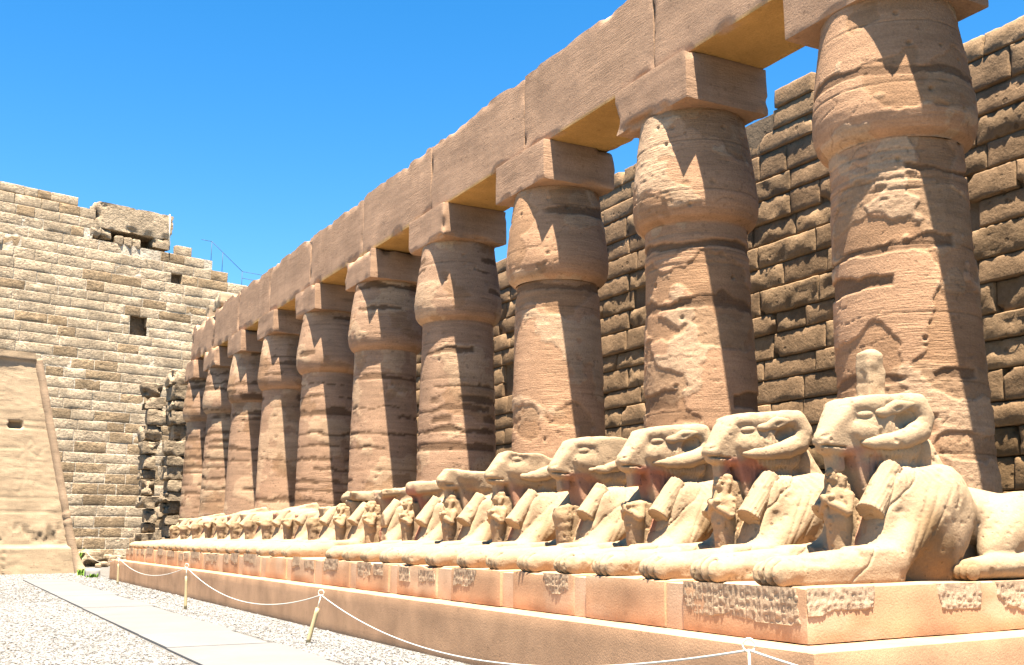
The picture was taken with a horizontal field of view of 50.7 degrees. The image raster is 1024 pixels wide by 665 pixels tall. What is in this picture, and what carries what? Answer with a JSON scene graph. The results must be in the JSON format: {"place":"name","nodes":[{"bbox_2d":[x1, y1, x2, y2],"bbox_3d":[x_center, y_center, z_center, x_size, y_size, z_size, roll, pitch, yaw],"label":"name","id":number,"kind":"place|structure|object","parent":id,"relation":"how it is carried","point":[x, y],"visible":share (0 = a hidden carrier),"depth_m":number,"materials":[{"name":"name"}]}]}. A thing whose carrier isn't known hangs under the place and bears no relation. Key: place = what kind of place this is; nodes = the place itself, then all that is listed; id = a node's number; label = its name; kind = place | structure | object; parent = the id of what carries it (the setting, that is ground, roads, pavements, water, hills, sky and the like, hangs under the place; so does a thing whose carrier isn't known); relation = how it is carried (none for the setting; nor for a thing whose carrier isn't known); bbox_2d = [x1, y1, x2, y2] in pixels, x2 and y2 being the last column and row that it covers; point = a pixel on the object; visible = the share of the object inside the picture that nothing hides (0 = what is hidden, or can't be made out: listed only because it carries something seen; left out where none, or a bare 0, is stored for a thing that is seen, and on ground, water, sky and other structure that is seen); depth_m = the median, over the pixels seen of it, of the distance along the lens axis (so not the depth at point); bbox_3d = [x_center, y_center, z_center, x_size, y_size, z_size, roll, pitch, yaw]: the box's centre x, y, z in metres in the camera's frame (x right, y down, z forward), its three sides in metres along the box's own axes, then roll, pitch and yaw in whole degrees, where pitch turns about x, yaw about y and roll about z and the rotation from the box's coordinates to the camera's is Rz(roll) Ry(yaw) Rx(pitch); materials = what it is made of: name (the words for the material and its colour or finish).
{"place":"outdoors","nodes":[
{"label":"outdoors","id":0,"kind":"place"},
{"bbox_2d":[156,369,187,539],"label":"stone pier","id":1,"kind":"structure","parent":0,"point":[172,460],"depth_m":59.03,"materials":[{"name":"stone"}]},
{"bbox_2d":[23,579,341,664],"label":"path","id":2,"kind":"structure","parent":0,"point":[196,641],"depth_m":18.50,"materials":[{"name":"stone"}]},
{"bbox_2d":[0,566,469,664],"bbox_3d":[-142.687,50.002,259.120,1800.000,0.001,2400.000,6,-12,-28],"label":"ground","id":3,"kind":"structure","parent":0,"point":[104,571],"depth_m":18.35,"materials":[{"name":"grey gravel"}]},
{"bbox_2d":[0,349,85,574],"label":"relief wall","id":4,"kind":"structure","parent":3,"relation":"on","point":[37,536],"depth_m":46.75,"materials":[{"name":"stone"}]},
{"bbox_2d":[77,569,84,575],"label":"weed","id":5,"kind":"object","parent":3,"relation":"on","point":[80,572],"visible":0.59,"depth_m":44.21,"materials":[{"name":"green plant"}]},
{"bbox_2d":[78,549,103,566],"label":"rubble stone","id":6,"kind":"object","parent":3,"relation":"on","point":[87,560],"visible":0.49,"depth_m":56.42,"materials":[{"name":"stone"}]},
{"bbox_2d":[84,569,99,576],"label":"stone slab","id":7,"kind":"object","parent":3,"relation":"on","point":[88,572],"depth_m":42.90,"materials":[{"name":"beige stone"}]},
{"bbox_2d":[86,573,98,577],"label":"weed","id":8,"kind":"object","parent":3,"relation":"on","point":[92,575],"visible":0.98,"depth_m":42.21,"materials":[{"name":"green plant"}]},
{"bbox_2d":[98,561,108,566],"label":"rubble stone","id":9,"kind":"object","parent":3,"relation":"on","point":[105,564],"visible":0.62,"depth_m":55.82,"materials":[{"name":"stone"}]},
{"bbox_2d":[103,554,111,561],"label":"rubble stone","id":10,"kind":"object","parent":3,"relation":"on","point":[106,557],"visible":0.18,"depth_m":58.11,"materials":[{"name":"stone"}]},
{"bbox_2d":[108,555,123,565],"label":"rubble stone","id":11,"kind":"object","parent":3,"relation":"on","point":[115,557],"visible":0.38,"depth_m":57.71,"materials":[{"name":"stone"}]},
{"bbox_2d":[116,555,119,583],"bbox_3d":[-13.450,8.106,36.885,0.090,0.973,0.072,6,-12,-28],"label":"rope post","id":12,"kind":"object","parent":3,"relation":"on","point":[117,582],"visible":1,"depth_m":36.84,"materials":[{"name":"paint"}]},
{"bbox_2d":[0,181,247,555],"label":"pylon","id":13,"kind":"object","parent":3,"relation":"on","point":[97,320],"visible":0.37,"depth_m":76.80,"materials":[{"name":"stone"}]},
{"bbox_2d":[113,236,123,245],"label":"loose stone","id":14,"kind":"object","parent":13,"relation":"attached to","point":[119,240],"visible":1,"depth_m":79.86,"materials":[{"name":"stone"}]},
{"bbox_2d":[123,237,131,247],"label":"loose stone","id":15,"kind":"object","parent":13,"relation":"attached to","point":[127,242],"visible":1,"depth_m":80.29,"materials":[{"name":"stone"}]},
{"bbox_2d":[132,239,140,248],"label":"loose stone","id":16,"kind":"object","parent":13,"relation":"attached to","point":[136,243],"visible":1,"depth_m":80.76,"materials":[{"name":"stone"}]},
{"bbox_2d":[169,214,169,245],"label":"pole","id":17,"kind":"object","parent":13,"relation":"attached to","point":[169,229],"visible":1,"depth_m":82.57,"materials":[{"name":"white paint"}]},
{"bbox_2d":[201,239,259,284],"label":"railing","id":18,"kind":"object","parent":13,"relation":"attached to","point":[222,262],"visible":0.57,"depth_m":86.94,"materials":[{"name":"metal"}]},
{"bbox_2d":[133,382,166,541],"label":"stone pier","id":19,"kind":"structure","parent":3,"relation":"on","point":[150,435],"depth_m":59.99,"materials":[{"name":"stone"}]},
{"bbox_2d":[153,412,186,539],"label":"stone pier","id":20,"kind":"structure","parent":3,"relation":"on","point":[157,533],"depth_m":63.43,"materials":[{"name":"stone"}]},
{"bbox_2d":[184,563,188,608],"bbox_3d":[-7.445,5.798,24.660,0.100,1.033,0.072,6,-12,-28],"label":"rope post","id":21,"kind":"object","parent":3,"relation":"on","point":[185,591],"visible":0.99,"depth_m":24.62,"materials":[{"name":"paint"}]},
{"bbox_2d":[119,558,184,575],"bbox_3d":[-10.451,6.707,30.816,0.016,0.406,13.816,5,-12,-25],"label":"rope","id":22,"kind":"object","parent":21,"relation":"attached to","point":[151,575],"visible":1,"depth_m":29.36,"materials":[{"name":"white fabric"}]},
{"bbox_2d":[179,360,207,518],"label":"column","id":23,"kind":"structure","parent":3,"relation":"on","point":[194,414],"depth_m":56.56,"materials":[{"name":"stone"}]},
{"bbox_2d":[199,346,232,516],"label":"column","id":24,"kind":"structure","parent":3,"relation":"on","point":[216,405],"depth_m":52.58,"materials":[{"name":"stone"}]},
{"bbox_2d":[191,316,214,360],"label":"stone beam","id":25,"kind":"structure","parent":24,"relation":"on","point":[203,338],"depth_m":56.17,"materials":[{"name":"stone"}]},
{"bbox_2d":[206,305,214,316],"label":"stone block","id":26,"kind":"structure","parent":25,"relation":"on","point":[210,312],"depth_m":57.22,"materials":[{"name":"stone"}]},
{"bbox_2d":[213,293,240,347],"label":"stone beam","id":27,"kind":"structure","parent":24,"relation":"on","point":[226,325],"depth_m":51.78,"materials":[{"name":"stone"}]},
{"bbox_2d":[212,292,237,311],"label":"stone block","id":28,"kind":"structure","parent":27,"relation":"on","point":[221,298],"depth_m":53.67,"materials":[{"name":"stone"}]},
{"bbox_2d":[223,329,262,514],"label":"column","id":29,"kind":"structure","parent":3,"relation":"on","point":[244,395],"depth_m":48.36,"materials":[{"name":"stone"}]},
{"bbox_2d":[254,309,302,510],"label":"column","id":30,"kind":"structure","parent":3,"relation":"on","point":[279,379],"depth_m":43.95,"materials":[{"name":"stone"}]},
{"bbox_2d":[239,268,271,330],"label":"stone beam","id":31,"kind":"structure","parent":30,"relation":"on","point":[254,307],"depth_m":47.50,"materials":[{"name":"stone"}]},
{"bbox_2d":[270,238,311,310],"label":"stone beam","id":32,"kind":"structure","parent":30,"relation":"on","point":[291,276],"depth_m":42.94,"materials":[{"name":"stone"}]},
{"bbox_2d":[306,589,323,642],"bbox_3d":[-3.110,4.487,17.049,0.276,0.841,0.072,-1,-11,4],"label":"rope post","id":33,"kind":"object","parent":3,"relation":"on","point":[312,626],"visible":0.99,"depth_m":17.01,"materials":[{"name":"paint"}]},
{"bbox_2d":[186,567,318,604],"bbox_3d":[-5.237,4.927,20.890,0.016,0.542,8.906,6,-12,-29],"label":"rope","id":34,"kind":"object","parent":33,"relation":"attached to","point":[253,603],"visible":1,"depth_m":20.02,"materials":[{"name":"white fabric"}]},
{"bbox_2d":[321,595,748,664],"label":"rope","id":35,"kind":"object","parent":33,"relation":"attached to","point":[706,656],"visible":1,"depth_m":10.91,"materials":[{"name":"white fabric"}]},
{"bbox_2d":[294,283,354,506],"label":"column","id":36,"kind":"structure","parent":3,"relation":"on","point":[325,361],"depth_m":39.36,"materials":[{"name":"stone"}]},
{"bbox_2d":[310,200,363,285],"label":"stone beam","id":37,"kind":"structure","parent":36,"relation":"on","point":[337,245],"depth_m":38.18,"materials":[{"name":"stone"}]},
{"bbox_2d":[345,248,422,491],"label":"column","id":38,"kind":"structure","parent":3,"relation":"on","point":[385,332],"depth_m":34.57,"materials":[{"name":"stone"}]},
{"bbox_2d":[363,148,432,255],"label":"stone beam","id":39,"kind":"structure","parent":38,"relation":"on","point":[395,205],"depth_m":33.49,"materials":[{"name":"stone"}]},
{"bbox_2d":[409,202,505,480],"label":"column","id":40,"kind":"structure","parent":3,"relation":"on","point":[457,307],"depth_m":29.84,"materials":[{"name":"stone"}]},
{"bbox_2d":[496,138,614,457],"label":"column","id":41,"kind":"structure","parent":3,"relation":"on","point":[550,192],"depth_m":25.07,"materials":[{"name":"stone"}]},
{"bbox_2d":[431,80,526,211],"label":"stone beam","id":42,"kind":"structure","parent":41,"relation":"on","point":[471,155],"depth_m":28.64,"materials":[{"name":"stone"}]},
{"bbox_2d":[109,559,1023,664],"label":"platform kerb","id":43,"kind":"structure","parent":3,"relation":"on","point":[495,633],"depth_m":13.32,"materials":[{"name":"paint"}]},
{"bbox_2d":[126,548,136,560],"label":"pedestal","id":44,"kind":"object","parent":43,"relation":"on","point":[130,553],"visible":0.14,"depth_m":39.44,"materials":[{"name":"stone"}]},
{"bbox_2d":[129,518,194,548],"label":"ram sphinx","id":45,"kind":"object","parent":44,"relation":"on","point":[174,531],"visible":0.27,"depth_m":40.10,"materials":[{"name":"stone"}]},
{"bbox_2d":[136,549,145,561],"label":"pedestal","id":46,"kind":"object","parent":43,"relation":"on","point":[140,555],"visible":0.19,"depth_m":37.70,"materials":[{"name":"stone"}]},
{"bbox_2d":[138,513,224,548],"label":"ram sphinx","id":47,"kind":"object","parent":46,"relation":"on","point":[185,532],"visible":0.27,"depth_m":38.58,"materials":[{"name":"stone"}]},
{"bbox_2d":[145,547,156,562],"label":"pedestal","id":48,"kind":"object","parent":43,"relation":"on","point":[150,554],"visible":0.19,"depth_m":36.08,"materials":[{"name":"stone"}]},
{"bbox_2d":[147,523,204,549],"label":"ram sphinx","id":49,"kind":"object","parent":48,"relation":"on","point":[197,530],"visible":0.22,"depth_m":36.90,"materials":[{"name":"stone"}]},
{"bbox_2d":[156,548,168,564],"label":"pedestal","id":50,"kind":"object","parent":43,"relation":"on","point":[161,556],"visible":0.16,"depth_m":34.45,"materials":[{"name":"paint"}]},
{"bbox_2d":[158,515,228,550],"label":"ram sphinx","id":51,"kind":"object","parent":50,"relation":"on","point":[210,530],"visible":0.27,"depth_m":35.26,"materials":[{"name":"stone"}]},
{"bbox_2d":[167,551,179,565],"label":"pedestal","id":52,"kind":"object","parent":43,"relation":"on","point":[172,558],"visible":0.14,"depth_m":32.93,"materials":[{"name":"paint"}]},
{"bbox_2d":[169,507,268,550],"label":"ram sphinx","id":53,"kind":"object","parent":52,"relation":"on","point":[223,530],"visible":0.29,"depth_m":33.83,"materials":[{"name":"stone"}]},
{"bbox_2d":[178,551,190,566],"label":"pedestal","id":54,"kind":"object","parent":43,"relation":"on","point":[183,558],"visible":0.12,"depth_m":31.64,"materials":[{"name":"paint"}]},
{"bbox_2d":[180,510,275,551],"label":"ram sphinx","id":55,"kind":"object","parent":54,"relation":"on","point":[236,528],"visible":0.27,"depth_m":32.41,"materials":[{"name":"stone"}]},
{"bbox_2d":[190,551,209,568],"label":"pedestal","id":56,"kind":"object","parent":43,"relation":"on","point":[196,560],"visible":0.17,"depth_m":30.11,"materials":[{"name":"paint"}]},
{"bbox_2d":[192,518,268,552],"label":"ram sphinx","id":57,"kind":"object","parent":56,"relation":"on","point":[252,529],"visible":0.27,"depth_m":30.93,"materials":[{"name":"stone"}]},
{"bbox_2d":[205,553,224,570],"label":"pedestal","id":58,"kind":"object","parent":43,"relation":"on","point":[211,561],"visible":0.21,"depth_m":28.58,"materials":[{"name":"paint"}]},
{"bbox_2d":[206,503,319,553],"bbox_3d":[-5.918,5.411,29.963,4.745,1.384,1.473,6,-12,-28],"label":"ram sphinx","id":59,"kind":"object","parent":58,"relation":"on","point":[272,527],"visible":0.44,"depth_m":29.40,"materials":[{"name":"stone"}]},
{"bbox_2d":[223,553,242,572],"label":"pedestal","id":60,"kind":"object","parent":43,"relation":"on","point":[231,563],"visible":0.17,"depth_m":26.82,"materials":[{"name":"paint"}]},
{"bbox_2d":[225,511,318,554],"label":"ram sphinx","id":61,"kind":"object","parent":60,"relation":"on","point":[294,526],"visible":0.33,"depth_m":27.61,"materials":[{"name":"stone"}]},
{"bbox_2d":[242,553,271,576],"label":"pedestal","id":62,"kind":"object","parent":43,"relation":"on","point":[251,564],"visible":0.16,"depth_m":25.09,"materials":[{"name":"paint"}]},
{"bbox_2d":[246,506,336,555],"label":"ram sphinx","id":63,"kind":"object","parent":62,"relation":"on","point":[320,525],"visible":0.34,"depth_m":25.87,"materials":[{"name":"stone"}]},
{"bbox_2d":[265,557,325,579],"bbox_3d":[-3.017,5.332,24.626,4.856,0.473,1.548,6,-12,-28],"label":"pedestal","id":64,"kind":"object","parent":43,"relation":"on","point":[276,567],"visible":0.16,"depth_m":23.35,"materials":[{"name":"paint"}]},
{"bbox_2d":[269,490,380,556],"bbox_3d":[-3.068,4.381,24.786,4.750,1.491,1.483,6,-12,-28],"label":"ram sphinx","id":65,"kind":"object","parent":64,"relation":"on","point":[348,523],"visible":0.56,"depth_m":24.14,"materials":[{"name":"stone"}]},
{"bbox_2d":[291,556,324,582],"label":"pedestal","id":66,"kind":"object","parent":43,"relation":"on","point":[302,569],"visible":0.22,"depth_m":21.86,"materials":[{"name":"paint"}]},
{"bbox_2d":[362,487,411,543],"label":"ram sphinx","id":67,"kind":"object","parent":66,"relation":"on","point":[380,517],"visible":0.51,"depth_m":22.65,"materials":[{"name":"stone"}]},
{"bbox_2d":[322,558,363,586],"bbox_3d":[-1.186,4.695,21.300,4.857,0.504,1.551,6,-12,-28],"label":"pedestal","id":68,"kind":"object","parent":43,"relation":"on","point":[335,572],"visible":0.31,"depth_m":20.09,"materials":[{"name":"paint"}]},
{"bbox_2d":[325,480,443,560],"bbox_3d":[-1.238,3.721,21.462,4.736,1.558,1.474,6,-12,-28],"label":"ram sphinx","id":69,"kind":"object","parent":68,"relation":"on","point":[419,518],"visible":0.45,"depth_m":20.88,"materials":[{"name":"stone"}]},
{"bbox_2d":[356,562,404,592],"bbox_3d":[-0.285,4.400,19.652,4.865,0.481,1.550,6,-12,-28],"label":"pedestal","id":70,"kind":"object","parent":43,"relation":"on","point":[373,576],"visible":0.27,"depth_m":18.43,"materials":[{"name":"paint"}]},
{"bbox_2d":[360,469,492,562],"bbox_3d":[-0.335,3.358,19.829,4.738,1.667,1.478,6,-12,-28],"label":"ram sphinx","id":71,"kind":"object","parent":70,"relation":"on","point":[467,503],"visible":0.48,"depth_m":19.26,"materials":[{"name":"stone"}]},
{"bbox_2d":[136,550,708,632],"bbox_3d":[-3.770,5.622,26.193,4.968,0.476,35.505,6,-12,-28],"label":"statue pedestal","id":72,"kind":"object","parent":43,"relation":"on","point":[674,600],"visible":0.12,"depth_m":14.32,"materials":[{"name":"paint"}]},
{"bbox_2d":[397,564,460,598],"bbox_3d":[0.618,4.091,18.010,4.868,0.485,1.549,6,-12,-28],"label":"pedestal","id":73,"kind":"object","parent":43,"relation":"on","point":[418,580],"visible":0.24,"depth_m":16.76,"materials":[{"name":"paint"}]},
{"bbox_2d":[402,451,568,566],"bbox_3d":[0.569,2.957,18.204,4.737,1.852,1.470,6,-12,-28],"label":"ram sphinx","id":74,"kind":"object","parent":73,"relation":"on","point":[527,498],"visible":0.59,"depth_m":17.66,"materials":[{"name":"stone"}]},
{"bbox_2d":[451,568,521,606],"bbox_3d":[1.599,3.756,16.220,4.871,0.489,1.550,6,-12,-28],"label":"pedestal","id":75,"kind":"object","parent":43,"relation":"on","point":[484,586],"visible":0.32,"depth_m":14.97,"materials":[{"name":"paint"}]},
{"bbox_2d":[456,436,638,569],"bbox_3d":[1.551,2.572,16.428,4.739,1.951,1.479,6,-12,-28],"label":"ram sphinx","id":76,"kind":"object","parent":75,"relation":"on","point":[587,474],"visible":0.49,"depth_m":15.90,"materials":[{"name":"stone"}]},
{"bbox_2d":[513,571,596,614],"bbox_3d":[2.486,3.461,14.645,4.840,0.492,1.551,6,-12,-28],"label":"pedestal","id":77,"kind":"object","parent":43,"relation":"on","point":[549,591],"visible":0.24,"depth_m":13.45,"materials":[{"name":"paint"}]},
{"bbox_2d":[517,424,713,573],"bbox_3d":[2.421,2.260,14.848,4.743,1.980,1.486,6,-12,-28],"label":"ram sphinx","id":78,"kind":"object","parent":77,"relation":"on","point":[667,470],"visible":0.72,"depth_m":14.32,"materials":[{"name":"stone"}]},
{"bbox_2d":[586,575,694,626],"bbox_3d":[3.351,3.164,13.059,4.848,0.496,1.549,6,-12,-28],"label":"pedestal","id":79,"kind":"object","parent":43,"relation":"on","point":[638,599],"visible":0.19,"depth_m":11.85,"materials":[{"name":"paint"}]},
{"bbox_2d":[592,410,824,579],"bbox_3d":[3.295,1.962,13.265,4.747,1.979,1.482,6,-12,-28],"label":"ram sphinx","id":80,"kind":"object","parent":79,"relation":"on","point":[768,483],"visible":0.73,"depth_m":12.73,"materials":[{"name":"stone"}]},
{"bbox_2d":[683,579,1023,643],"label":"pedestal","id":81,"kind":"object","parent":43,"relation":"on","point":[820,614],"visible":0.89,"depth_m":10.19,"materials":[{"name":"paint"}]},
{"bbox_2d":[690,349,1023,586],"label":"ram sphinx","id":82,"kind":"object","parent":81,"relation":"on","point":[897,500],"visible":1,"depth_m":11.15,"materials":[{"name":"stone"}]},
{"bbox_2d":[615,50,767,431],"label":"column","id":83,"kind":"structure","parent":3,"relation":"on","point":[685,117],"depth_m":20.45,"materials":[{"name":"stone"}]},
{"bbox_2d":[525,0,655,151],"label":"stone beam","id":84,"kind":"structure","parent":83,"relation":"on","point":[574,86],"depth_m":24.01,"materials":[{"name":"stone"}]},
{"bbox_2d":[416,15,1023,492],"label":"court wall","id":85,"kind":"structure","parent":3,"relation":"on","point":[790,271],"depth_m":27.57,"materials":[{"name":"stone"}]},
{"bbox_2d":[741,637,755,664],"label":"rope post","id":86,"kind":"object","parent":3,"relation":"on","point":[749,652],"visible":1,"depth_m":7.73,"materials":[{"name":"metal"}]},
{"bbox_2d":[749,649,795,664],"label":"rope","id":87,"kind":"object","parent":86,"relation":"attached to","point":[770,657],"visible":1,"depth_m":7.62,"materials":[{"name":"white fabric"}]},
{"bbox_2d":[783,0,1002,492],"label":"column","id":88,"kind":"structure","parent":3,"relation":"on","point":[895,122],"depth_m":16.00,"materials":[{"name":"stone"}]},
{"bbox_2d":[654,0,804,68],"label":"stone beam","id":89,"kind":"structure","parent":88,"relation":"on","point":[750,32],"depth_m":20.37,"materials":[{"name":"stone"}]},
{"bbox_2d":[0,0,1023,285],"label":"sky","id":90,"kind":"structure","parent":0,"point":[255,125],"materials":[{"name":"blue"}]}
]}

